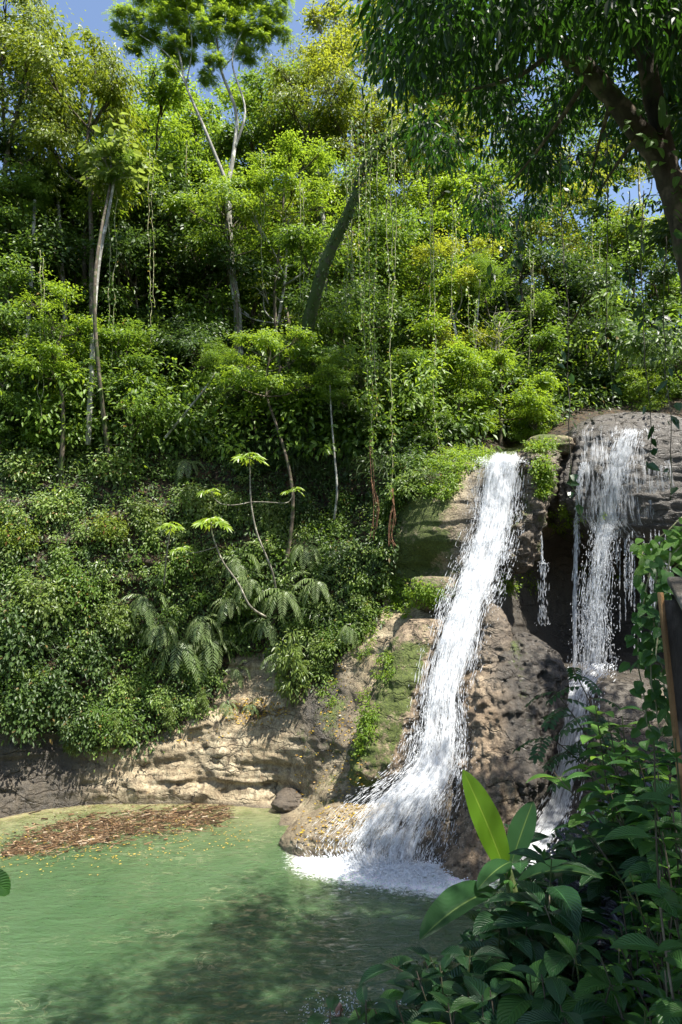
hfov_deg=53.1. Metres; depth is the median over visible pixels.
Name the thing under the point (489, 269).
hanging vine
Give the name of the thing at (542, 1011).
leafy shrub
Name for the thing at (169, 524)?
palmate sapling
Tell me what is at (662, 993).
leafy plant
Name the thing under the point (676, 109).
bank tree
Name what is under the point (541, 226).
forest tree
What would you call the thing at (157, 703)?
bush
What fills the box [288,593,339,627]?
grass tuft
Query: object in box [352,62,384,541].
hanging vine
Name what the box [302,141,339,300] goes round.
slim tree
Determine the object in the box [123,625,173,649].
grass tuft
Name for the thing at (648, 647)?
climbing vine
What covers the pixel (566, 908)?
leafy shrub
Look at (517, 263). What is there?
hanging vine
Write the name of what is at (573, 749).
pinnate sapling
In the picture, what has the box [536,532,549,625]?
waterfall
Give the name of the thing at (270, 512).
bush
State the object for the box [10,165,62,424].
slim tree
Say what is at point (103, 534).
bush
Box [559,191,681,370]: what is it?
forest tree
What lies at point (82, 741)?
bush
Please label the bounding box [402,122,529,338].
forest tree
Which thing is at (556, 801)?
waterfall
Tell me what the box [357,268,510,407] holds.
forest tree
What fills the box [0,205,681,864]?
cliff
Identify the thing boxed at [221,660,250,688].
fern
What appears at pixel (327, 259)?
leaning tree
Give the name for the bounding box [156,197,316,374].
forest tree
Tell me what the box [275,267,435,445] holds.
forest tree
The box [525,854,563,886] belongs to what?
leafy shrub
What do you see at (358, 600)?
bush
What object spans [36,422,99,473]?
bush
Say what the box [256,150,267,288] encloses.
hanging vine
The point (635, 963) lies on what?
leafy plant
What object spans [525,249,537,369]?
hanging vine
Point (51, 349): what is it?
forest tree
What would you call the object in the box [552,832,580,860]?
leafy shrub
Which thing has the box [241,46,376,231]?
forest tree
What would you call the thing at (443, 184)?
forest tree
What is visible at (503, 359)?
shrub
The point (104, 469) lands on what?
bush
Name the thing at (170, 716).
bush
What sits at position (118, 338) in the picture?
forest tree
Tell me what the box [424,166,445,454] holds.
hanging vine
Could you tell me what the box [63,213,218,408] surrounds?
forest tree
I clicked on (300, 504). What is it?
bush
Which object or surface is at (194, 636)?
fern
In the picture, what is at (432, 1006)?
leafy shrub
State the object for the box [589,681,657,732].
ledge boulder
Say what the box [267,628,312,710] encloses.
bush
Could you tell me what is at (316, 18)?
forest tree
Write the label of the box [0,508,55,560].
bush
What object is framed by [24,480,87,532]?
bush
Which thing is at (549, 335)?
forest tree
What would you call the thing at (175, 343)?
forest tree
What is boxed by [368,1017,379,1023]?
leafy plant
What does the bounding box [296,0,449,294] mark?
forest tree
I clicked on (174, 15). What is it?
forest tree
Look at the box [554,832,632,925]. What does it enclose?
leafy shrub
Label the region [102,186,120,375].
hanging vine
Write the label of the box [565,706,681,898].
leafy shrub
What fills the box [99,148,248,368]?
forest tree
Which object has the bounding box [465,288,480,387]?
hanging vine
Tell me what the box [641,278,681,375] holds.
forest tree
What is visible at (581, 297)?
forest tree
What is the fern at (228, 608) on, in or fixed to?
on the cliff
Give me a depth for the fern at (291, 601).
31.75 m
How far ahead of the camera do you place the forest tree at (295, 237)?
37.41 m
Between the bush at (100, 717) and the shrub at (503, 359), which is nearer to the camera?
the bush at (100, 717)
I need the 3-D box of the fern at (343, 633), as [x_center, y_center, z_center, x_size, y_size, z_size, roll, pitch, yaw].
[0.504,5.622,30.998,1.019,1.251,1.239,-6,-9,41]
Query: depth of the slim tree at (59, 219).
39.87 m
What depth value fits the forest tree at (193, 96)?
55.76 m
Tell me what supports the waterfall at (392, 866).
on the cliff
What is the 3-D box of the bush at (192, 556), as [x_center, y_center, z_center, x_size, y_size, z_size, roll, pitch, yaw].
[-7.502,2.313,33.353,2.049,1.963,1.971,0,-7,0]
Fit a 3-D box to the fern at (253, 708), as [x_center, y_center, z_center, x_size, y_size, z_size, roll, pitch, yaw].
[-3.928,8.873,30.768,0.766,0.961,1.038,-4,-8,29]
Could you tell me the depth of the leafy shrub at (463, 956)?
4.40 m
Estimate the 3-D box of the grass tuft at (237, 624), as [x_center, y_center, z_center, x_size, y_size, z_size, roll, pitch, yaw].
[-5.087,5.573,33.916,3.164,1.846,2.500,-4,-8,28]
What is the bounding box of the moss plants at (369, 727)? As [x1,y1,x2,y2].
[315,572,398,759]
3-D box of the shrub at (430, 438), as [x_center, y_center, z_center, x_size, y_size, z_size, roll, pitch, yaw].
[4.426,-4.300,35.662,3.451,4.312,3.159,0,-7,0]
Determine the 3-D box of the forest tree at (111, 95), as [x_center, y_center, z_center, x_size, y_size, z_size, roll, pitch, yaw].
[-15.119,-15.922,38.546,9.673,23.701,9.503,0,-7,0]
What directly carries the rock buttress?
on the cliff
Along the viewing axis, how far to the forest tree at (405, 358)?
36.66 m
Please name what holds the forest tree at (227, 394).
on the cliff
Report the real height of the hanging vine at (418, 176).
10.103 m
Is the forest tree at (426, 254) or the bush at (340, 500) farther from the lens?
the forest tree at (426, 254)
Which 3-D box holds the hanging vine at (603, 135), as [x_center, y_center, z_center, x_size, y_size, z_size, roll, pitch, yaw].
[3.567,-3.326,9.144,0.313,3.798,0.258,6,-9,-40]
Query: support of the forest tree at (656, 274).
on the cliff
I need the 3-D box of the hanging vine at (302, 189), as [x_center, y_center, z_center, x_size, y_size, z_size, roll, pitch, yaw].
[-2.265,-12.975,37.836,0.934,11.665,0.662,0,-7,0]
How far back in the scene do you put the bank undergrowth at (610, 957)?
5.46 m
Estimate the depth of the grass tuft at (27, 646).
30.46 m
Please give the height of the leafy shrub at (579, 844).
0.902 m
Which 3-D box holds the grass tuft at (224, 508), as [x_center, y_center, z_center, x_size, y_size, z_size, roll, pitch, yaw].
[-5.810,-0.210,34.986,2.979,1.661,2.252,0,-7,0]
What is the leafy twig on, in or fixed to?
on the bank
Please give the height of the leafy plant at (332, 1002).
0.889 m
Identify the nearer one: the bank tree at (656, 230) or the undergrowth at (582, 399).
the bank tree at (656, 230)
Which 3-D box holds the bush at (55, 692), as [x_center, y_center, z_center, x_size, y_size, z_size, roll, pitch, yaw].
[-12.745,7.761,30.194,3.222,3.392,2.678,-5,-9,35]
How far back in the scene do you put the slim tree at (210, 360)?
35.29 m
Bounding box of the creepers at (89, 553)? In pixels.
[0,417,442,762]
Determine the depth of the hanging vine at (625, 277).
9.54 m
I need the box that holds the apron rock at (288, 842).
[279,797,395,857]
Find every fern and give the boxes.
[112,578,169,628]
[138,616,219,688]
[141,618,178,652]
[165,459,205,486]
[181,637,241,682]
[184,614,222,648]
[207,541,259,589]
[207,597,248,627]
[218,700,237,717]
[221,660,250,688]
[224,563,272,607]
[241,698,263,717]
[242,604,288,647]
[251,570,315,627]
[259,645,287,676]
[287,539,321,569]
[289,563,344,612]
[337,622,365,647]
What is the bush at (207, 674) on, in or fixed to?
on the cliff
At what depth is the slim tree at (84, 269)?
40.72 m
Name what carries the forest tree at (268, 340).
on the cliff
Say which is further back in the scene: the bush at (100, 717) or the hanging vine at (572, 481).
the bush at (100, 717)
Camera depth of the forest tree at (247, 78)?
49.98 m
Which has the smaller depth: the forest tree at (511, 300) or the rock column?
the rock column
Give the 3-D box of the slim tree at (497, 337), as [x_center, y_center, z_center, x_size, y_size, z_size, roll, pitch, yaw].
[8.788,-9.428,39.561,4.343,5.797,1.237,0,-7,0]
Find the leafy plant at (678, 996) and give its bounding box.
[638,920,681,1021]
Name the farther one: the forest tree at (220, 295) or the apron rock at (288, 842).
the forest tree at (220, 295)
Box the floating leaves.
[1,819,251,877]
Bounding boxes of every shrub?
[349,987,497,1023]
[358,892,550,1000]
[370,947,481,1023]
[385,945,531,1022]
[385,965,455,1023]
[401,390,455,453]
[414,976,518,1023]
[423,343,505,438]
[438,341,566,446]
[482,848,632,1003]
[485,959,570,1023]
[499,823,614,925]
[501,964,619,1023]
[504,376,573,444]
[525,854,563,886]
[526,705,679,874]
[534,932,654,1023]
[551,822,681,951]
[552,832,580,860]
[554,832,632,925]
[559,945,660,1023]
[560,775,678,898]
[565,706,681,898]
[576,804,612,860]
[603,738,681,1023]
[611,367,680,411]
[616,765,681,938]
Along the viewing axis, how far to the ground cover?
4.91 m
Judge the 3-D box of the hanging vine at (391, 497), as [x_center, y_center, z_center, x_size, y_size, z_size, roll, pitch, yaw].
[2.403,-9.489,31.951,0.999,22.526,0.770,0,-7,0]
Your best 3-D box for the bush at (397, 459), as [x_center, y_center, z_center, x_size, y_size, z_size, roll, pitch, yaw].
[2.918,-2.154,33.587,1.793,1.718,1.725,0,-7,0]
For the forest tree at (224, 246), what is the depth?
41.09 m
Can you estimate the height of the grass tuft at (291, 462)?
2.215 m
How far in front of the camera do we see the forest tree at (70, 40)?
43.12 m
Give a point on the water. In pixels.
(256, 928)
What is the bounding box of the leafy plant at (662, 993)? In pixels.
[637,970,675,1023]
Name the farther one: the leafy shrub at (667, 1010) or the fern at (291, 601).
the fern at (291, 601)
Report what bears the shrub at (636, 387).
on the cliff
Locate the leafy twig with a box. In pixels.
[0,869,10,895]
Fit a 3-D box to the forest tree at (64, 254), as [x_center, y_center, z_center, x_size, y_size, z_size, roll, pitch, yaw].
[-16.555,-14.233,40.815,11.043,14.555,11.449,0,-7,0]
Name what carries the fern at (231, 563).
on the cliff
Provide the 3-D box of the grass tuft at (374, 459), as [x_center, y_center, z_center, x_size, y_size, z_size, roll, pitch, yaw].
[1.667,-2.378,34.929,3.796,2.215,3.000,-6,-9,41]
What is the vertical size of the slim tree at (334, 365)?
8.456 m
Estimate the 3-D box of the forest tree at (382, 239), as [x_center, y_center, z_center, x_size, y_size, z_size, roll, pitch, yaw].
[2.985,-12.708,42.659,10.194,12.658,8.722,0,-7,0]
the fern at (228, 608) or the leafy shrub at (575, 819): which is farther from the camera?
the fern at (228, 608)
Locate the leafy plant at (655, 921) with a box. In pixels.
[609,870,681,1018]
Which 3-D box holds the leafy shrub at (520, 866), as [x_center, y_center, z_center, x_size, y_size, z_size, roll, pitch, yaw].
[1.642,3.058,5.267,1.052,0.970,0.796,-5,-9,36]
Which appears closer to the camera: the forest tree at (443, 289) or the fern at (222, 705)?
the fern at (222, 705)
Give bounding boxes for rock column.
[496,449,562,573]
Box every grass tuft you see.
[12,630,67,664]
[60,693,111,733]
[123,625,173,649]
[212,490,246,515]
[222,610,257,638]
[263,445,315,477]
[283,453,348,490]
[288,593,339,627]
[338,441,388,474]
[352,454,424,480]
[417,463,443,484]
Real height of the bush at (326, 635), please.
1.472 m
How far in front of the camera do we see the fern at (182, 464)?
35.41 m
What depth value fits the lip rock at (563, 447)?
32.71 m
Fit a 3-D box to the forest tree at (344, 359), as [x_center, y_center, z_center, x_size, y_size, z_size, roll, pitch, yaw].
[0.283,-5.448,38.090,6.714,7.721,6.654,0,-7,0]
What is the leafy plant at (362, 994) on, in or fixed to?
on the bank
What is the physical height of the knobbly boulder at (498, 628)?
2.795 m
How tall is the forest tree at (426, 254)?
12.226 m
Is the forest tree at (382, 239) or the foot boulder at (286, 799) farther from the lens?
the forest tree at (382, 239)
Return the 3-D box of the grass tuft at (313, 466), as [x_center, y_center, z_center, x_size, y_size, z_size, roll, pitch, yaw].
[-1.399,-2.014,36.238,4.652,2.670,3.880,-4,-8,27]
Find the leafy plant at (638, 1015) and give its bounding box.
[628,1010,654,1023]
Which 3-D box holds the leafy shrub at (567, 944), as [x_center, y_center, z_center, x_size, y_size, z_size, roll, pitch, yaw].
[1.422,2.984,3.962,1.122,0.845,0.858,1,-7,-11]
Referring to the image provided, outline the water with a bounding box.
[0,803,550,1023]
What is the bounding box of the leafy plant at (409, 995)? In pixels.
[372,989,421,1023]
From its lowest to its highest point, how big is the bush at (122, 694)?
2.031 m
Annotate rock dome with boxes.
[549,412,681,550]
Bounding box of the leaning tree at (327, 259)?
[298,45,516,344]
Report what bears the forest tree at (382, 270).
on the cliff
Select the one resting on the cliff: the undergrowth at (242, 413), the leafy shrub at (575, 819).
the undergrowth at (242, 413)
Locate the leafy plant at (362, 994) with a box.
[329,983,396,1023]
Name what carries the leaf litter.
on the cliff
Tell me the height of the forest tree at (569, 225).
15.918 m
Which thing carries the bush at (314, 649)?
on the cliff
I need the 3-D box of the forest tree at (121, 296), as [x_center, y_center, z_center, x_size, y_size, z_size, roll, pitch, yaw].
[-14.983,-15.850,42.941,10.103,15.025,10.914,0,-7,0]
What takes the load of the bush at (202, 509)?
on the cliff
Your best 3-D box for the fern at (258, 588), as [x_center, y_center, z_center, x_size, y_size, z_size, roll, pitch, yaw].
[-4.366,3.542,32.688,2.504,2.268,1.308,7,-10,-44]
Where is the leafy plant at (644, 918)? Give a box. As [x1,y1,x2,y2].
[583,827,681,1008]
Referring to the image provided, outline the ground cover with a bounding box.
[537,773,681,1017]
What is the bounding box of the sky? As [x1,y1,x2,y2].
[0,0,681,333]
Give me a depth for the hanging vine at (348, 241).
36.16 m
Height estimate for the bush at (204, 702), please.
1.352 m
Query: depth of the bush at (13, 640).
29.64 m
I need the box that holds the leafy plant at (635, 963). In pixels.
[600,886,650,1010]
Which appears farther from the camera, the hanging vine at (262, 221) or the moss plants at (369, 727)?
the hanging vine at (262, 221)
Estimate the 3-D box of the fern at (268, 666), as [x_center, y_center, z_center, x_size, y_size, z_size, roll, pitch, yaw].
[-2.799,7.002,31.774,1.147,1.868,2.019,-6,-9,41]
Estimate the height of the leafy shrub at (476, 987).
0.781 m
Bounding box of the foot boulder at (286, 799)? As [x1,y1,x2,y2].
[271,787,302,812]
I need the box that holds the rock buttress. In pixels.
[441,631,569,879]
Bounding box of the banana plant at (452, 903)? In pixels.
[419,770,602,943]
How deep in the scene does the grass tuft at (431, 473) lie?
32.18 m
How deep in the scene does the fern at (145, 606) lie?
31.76 m
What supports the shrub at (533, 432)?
on the cliff
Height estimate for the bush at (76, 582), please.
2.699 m
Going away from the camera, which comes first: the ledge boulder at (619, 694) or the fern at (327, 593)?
the ledge boulder at (619, 694)
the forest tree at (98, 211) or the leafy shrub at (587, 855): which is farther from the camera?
the forest tree at (98, 211)
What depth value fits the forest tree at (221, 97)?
54.76 m
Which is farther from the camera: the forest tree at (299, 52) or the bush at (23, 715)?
the forest tree at (299, 52)
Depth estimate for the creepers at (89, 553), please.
32.96 m
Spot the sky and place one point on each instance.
(92, 18)
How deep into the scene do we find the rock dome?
31.64 m
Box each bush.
[0,439,58,492]
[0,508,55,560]
[0,588,52,684]
[0,669,58,754]
[2,563,75,627]
[14,650,87,727]
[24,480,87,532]
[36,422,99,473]
[48,696,108,759]
[52,617,120,687]
[54,564,111,617]
[58,723,79,759]
[77,698,124,743]
[81,437,149,492]
[83,504,133,547]
[90,593,141,640]
[103,668,152,713]
[106,712,121,747]
[120,492,170,538]
[141,680,183,719]
[159,700,176,732]
[168,540,208,578]
[172,478,220,521]
[180,661,214,694]
[194,688,209,716]
[251,495,295,534]
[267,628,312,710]
[272,482,329,532]
[306,635,327,673]
[314,624,342,653]
[316,528,365,578]
[325,487,360,518]
[344,588,376,611]
[382,452,413,478]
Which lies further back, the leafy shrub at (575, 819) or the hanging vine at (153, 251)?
the hanging vine at (153, 251)
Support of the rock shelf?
attached to the cliff
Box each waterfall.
[290,453,529,895]
[512,663,615,868]
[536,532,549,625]
[567,428,673,675]
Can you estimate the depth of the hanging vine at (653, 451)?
8.71 m
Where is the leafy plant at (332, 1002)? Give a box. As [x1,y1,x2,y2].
[307,995,339,1023]
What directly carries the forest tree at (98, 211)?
on the cliff
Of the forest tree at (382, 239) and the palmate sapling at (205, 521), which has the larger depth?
the forest tree at (382, 239)
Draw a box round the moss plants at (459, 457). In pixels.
[382,435,635,619]
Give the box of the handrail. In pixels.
[657,577,681,799]
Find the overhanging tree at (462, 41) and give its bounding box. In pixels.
[321,0,681,291]
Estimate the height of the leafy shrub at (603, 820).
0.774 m
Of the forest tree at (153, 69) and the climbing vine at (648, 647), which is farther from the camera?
the forest tree at (153, 69)
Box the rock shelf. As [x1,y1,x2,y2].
[408,576,456,610]
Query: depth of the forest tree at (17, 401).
34.71 m
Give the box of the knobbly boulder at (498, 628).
[469,603,512,669]
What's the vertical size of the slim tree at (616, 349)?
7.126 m
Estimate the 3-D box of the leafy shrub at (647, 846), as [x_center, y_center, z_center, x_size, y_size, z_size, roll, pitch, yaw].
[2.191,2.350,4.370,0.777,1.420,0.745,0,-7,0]
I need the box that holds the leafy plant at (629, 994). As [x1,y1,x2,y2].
[606,922,677,1015]
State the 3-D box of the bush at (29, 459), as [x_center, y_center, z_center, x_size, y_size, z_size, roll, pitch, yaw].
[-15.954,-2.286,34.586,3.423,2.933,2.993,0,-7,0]
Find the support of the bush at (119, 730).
on the cliff
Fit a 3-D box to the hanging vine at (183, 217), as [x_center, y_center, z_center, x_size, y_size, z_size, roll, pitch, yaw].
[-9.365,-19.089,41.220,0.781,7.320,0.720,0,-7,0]
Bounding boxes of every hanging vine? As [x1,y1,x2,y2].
[33,248,49,432]
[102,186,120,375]
[145,150,157,352]
[181,140,191,252]
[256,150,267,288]
[294,180,307,372]
[341,117,356,322]
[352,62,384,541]
[381,95,400,548]
[397,65,421,212]
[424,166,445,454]
[447,199,460,318]
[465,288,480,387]
[485,181,501,296]
[506,148,534,304]
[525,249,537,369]
[555,120,583,524]
[587,221,603,350]
[598,131,624,400]
[621,191,641,298]
[632,190,659,470]
[651,231,681,499]
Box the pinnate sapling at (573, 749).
[512,667,641,802]
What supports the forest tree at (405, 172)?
on the cliff
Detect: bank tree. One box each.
[578,45,681,167]
[582,33,680,270]
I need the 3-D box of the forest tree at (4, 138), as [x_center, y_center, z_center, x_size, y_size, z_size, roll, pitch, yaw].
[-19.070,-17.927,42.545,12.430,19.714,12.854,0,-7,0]
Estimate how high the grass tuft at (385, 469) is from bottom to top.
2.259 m
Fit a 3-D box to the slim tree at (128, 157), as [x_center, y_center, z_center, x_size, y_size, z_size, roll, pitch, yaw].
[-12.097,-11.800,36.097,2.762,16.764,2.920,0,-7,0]
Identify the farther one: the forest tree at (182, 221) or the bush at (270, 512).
the forest tree at (182, 221)
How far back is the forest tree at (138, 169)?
36.42 m
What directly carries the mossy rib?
on the cliff
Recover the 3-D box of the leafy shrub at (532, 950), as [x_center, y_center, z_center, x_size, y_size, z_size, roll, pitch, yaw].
[0.817,3.071,4.579,1.409,0.875,0.749,-1,-7,6]
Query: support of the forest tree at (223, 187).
on the cliff
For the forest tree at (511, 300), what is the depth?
47.41 m
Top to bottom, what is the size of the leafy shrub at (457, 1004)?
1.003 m
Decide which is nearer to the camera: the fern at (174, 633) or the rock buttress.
the rock buttress
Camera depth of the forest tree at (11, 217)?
38.13 m
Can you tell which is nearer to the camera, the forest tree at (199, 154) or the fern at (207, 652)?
the fern at (207, 652)
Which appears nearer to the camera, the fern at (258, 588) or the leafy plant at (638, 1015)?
the leafy plant at (638, 1015)
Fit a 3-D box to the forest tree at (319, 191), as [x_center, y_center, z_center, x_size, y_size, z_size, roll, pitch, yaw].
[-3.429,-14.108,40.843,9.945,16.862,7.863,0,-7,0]
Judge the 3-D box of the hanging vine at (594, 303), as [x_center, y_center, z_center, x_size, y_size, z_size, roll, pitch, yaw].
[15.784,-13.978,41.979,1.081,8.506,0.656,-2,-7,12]
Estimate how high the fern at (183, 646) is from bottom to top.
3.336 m
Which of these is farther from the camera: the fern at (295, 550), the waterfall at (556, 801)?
the fern at (295, 550)
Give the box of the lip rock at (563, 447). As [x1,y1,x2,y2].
[524,434,575,455]
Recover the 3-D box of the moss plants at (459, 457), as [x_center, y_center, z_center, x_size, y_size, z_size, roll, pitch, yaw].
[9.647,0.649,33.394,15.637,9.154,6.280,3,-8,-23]
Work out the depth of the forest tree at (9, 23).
44.39 m
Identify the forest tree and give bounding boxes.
[0,0,66,358]
[0,0,101,383]
[0,5,86,313]
[0,62,143,319]
[0,146,87,389]
[0,149,162,386]
[0,249,83,435]
[0,267,116,493]
[0,351,56,472]
[0,361,94,457]
[5,21,162,415]
[7,141,190,355]
[39,135,191,281]
[50,23,108,372]
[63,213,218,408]
[68,314,196,458]
[69,46,182,151]
[74,112,172,480]
[81,87,278,309]
[82,132,223,354]
[96,69,267,316]
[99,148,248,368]
[101,0,298,400]
[122,214,298,400]
[124,63,241,221]
[142,310,258,444]
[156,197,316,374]
[157,162,290,375]
[194,320,337,647]
[200,56,305,264]
[201,366,292,478]
[203,49,338,325]
[204,183,366,403]
[220,126,348,402]
[230,34,334,254]
[239,43,365,329]
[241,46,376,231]
[247,214,385,451]
[269,143,445,354]
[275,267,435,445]
[277,0,387,278]
[287,344,399,462]
[292,76,446,279]
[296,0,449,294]
[313,198,474,401]
[346,341,453,445]
[347,166,501,345]
[353,78,498,345]
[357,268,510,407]
[398,226,509,413]
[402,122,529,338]
[422,47,529,326]
[436,251,573,416]
[440,170,581,348]
[444,194,607,367]
[481,144,622,361]
[482,229,642,395]
[496,59,635,339]
[529,150,663,361]
[544,307,666,414]
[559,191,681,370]
[581,137,667,300]
[584,291,681,398]
[603,215,681,376]
[634,326,681,380]
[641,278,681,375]
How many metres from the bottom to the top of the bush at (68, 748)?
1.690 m
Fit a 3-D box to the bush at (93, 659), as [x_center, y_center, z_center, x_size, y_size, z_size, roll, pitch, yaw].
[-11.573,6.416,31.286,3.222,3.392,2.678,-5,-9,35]
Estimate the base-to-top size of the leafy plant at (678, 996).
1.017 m
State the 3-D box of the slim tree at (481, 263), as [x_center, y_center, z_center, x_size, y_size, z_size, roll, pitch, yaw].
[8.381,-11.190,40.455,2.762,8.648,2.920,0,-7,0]
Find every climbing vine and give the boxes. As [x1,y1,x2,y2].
[619,552,681,744]
[629,517,681,582]
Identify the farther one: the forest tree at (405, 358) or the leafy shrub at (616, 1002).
the forest tree at (405, 358)
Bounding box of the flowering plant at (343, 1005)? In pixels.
[286,987,406,1023]
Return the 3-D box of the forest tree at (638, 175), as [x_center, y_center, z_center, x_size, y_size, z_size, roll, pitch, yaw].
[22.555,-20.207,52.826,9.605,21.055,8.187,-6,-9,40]
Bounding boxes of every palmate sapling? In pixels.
[155,522,185,584]
[168,516,266,617]
[196,452,304,589]
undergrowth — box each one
[0,175,681,493]
[372,347,680,440]
[433,738,680,1018]
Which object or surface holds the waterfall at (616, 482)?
on the rock dome
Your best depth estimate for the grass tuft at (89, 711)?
30.45 m
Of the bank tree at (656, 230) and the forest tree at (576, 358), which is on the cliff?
the forest tree at (576, 358)
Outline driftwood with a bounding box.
[0,802,241,857]
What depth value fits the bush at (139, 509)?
33.63 m
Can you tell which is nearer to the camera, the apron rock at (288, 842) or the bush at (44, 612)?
the apron rock at (288, 842)
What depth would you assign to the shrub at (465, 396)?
37.47 m
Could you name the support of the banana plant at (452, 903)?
on the bank
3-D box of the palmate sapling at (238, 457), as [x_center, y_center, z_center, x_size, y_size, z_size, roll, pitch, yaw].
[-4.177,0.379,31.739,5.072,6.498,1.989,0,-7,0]
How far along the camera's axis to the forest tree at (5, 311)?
36.53 m
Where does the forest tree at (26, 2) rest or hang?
on the cliff
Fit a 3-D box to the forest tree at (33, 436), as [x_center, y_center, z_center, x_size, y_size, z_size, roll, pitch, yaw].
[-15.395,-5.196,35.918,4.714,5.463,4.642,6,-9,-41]
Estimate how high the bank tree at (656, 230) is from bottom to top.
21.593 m
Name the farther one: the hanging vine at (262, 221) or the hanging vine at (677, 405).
the hanging vine at (262, 221)
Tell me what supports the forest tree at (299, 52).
on the cliff
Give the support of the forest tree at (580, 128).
on the cliff
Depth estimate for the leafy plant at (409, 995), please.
4.01 m
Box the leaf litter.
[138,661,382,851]
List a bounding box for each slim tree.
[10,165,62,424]
[40,161,76,328]
[77,137,103,300]
[85,133,141,444]
[164,336,242,438]
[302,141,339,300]
[308,349,354,519]
[458,308,527,399]
[464,249,505,391]
[599,312,634,402]
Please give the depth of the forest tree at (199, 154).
50.53 m
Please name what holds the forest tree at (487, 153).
on the cliff
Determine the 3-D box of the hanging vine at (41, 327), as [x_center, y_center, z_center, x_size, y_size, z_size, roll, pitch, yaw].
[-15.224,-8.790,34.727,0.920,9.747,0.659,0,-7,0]
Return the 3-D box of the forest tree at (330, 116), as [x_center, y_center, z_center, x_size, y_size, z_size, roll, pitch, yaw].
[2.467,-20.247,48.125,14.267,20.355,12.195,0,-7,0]
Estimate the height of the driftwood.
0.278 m
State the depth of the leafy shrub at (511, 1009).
3.98 m
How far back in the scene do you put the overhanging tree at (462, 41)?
9.79 m
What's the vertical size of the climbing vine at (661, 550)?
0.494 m
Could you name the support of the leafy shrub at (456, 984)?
on the bank
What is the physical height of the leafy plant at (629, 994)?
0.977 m
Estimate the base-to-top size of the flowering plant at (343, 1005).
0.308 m
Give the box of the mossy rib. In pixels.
[347,618,443,787]
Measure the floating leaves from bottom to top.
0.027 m
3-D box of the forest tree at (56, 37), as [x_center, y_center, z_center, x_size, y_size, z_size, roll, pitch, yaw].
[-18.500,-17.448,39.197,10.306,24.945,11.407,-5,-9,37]
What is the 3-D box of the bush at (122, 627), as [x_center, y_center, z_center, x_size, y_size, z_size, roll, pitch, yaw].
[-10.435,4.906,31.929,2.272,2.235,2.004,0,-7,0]
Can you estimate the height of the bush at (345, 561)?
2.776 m
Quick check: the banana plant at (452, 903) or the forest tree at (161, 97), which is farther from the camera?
the forest tree at (161, 97)
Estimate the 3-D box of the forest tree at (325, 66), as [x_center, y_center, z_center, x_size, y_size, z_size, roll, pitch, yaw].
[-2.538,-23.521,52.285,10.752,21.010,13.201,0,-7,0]
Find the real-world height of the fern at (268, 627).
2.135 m
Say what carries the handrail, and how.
on the bank
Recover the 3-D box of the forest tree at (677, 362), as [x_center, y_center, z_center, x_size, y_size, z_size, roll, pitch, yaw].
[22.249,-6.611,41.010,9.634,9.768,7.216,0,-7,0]
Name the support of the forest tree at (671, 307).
on the cliff
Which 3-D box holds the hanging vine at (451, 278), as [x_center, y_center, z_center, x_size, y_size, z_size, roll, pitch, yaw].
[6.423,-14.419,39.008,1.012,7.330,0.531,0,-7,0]
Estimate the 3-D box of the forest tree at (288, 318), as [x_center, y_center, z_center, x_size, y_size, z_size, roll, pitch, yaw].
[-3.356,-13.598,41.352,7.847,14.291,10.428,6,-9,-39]

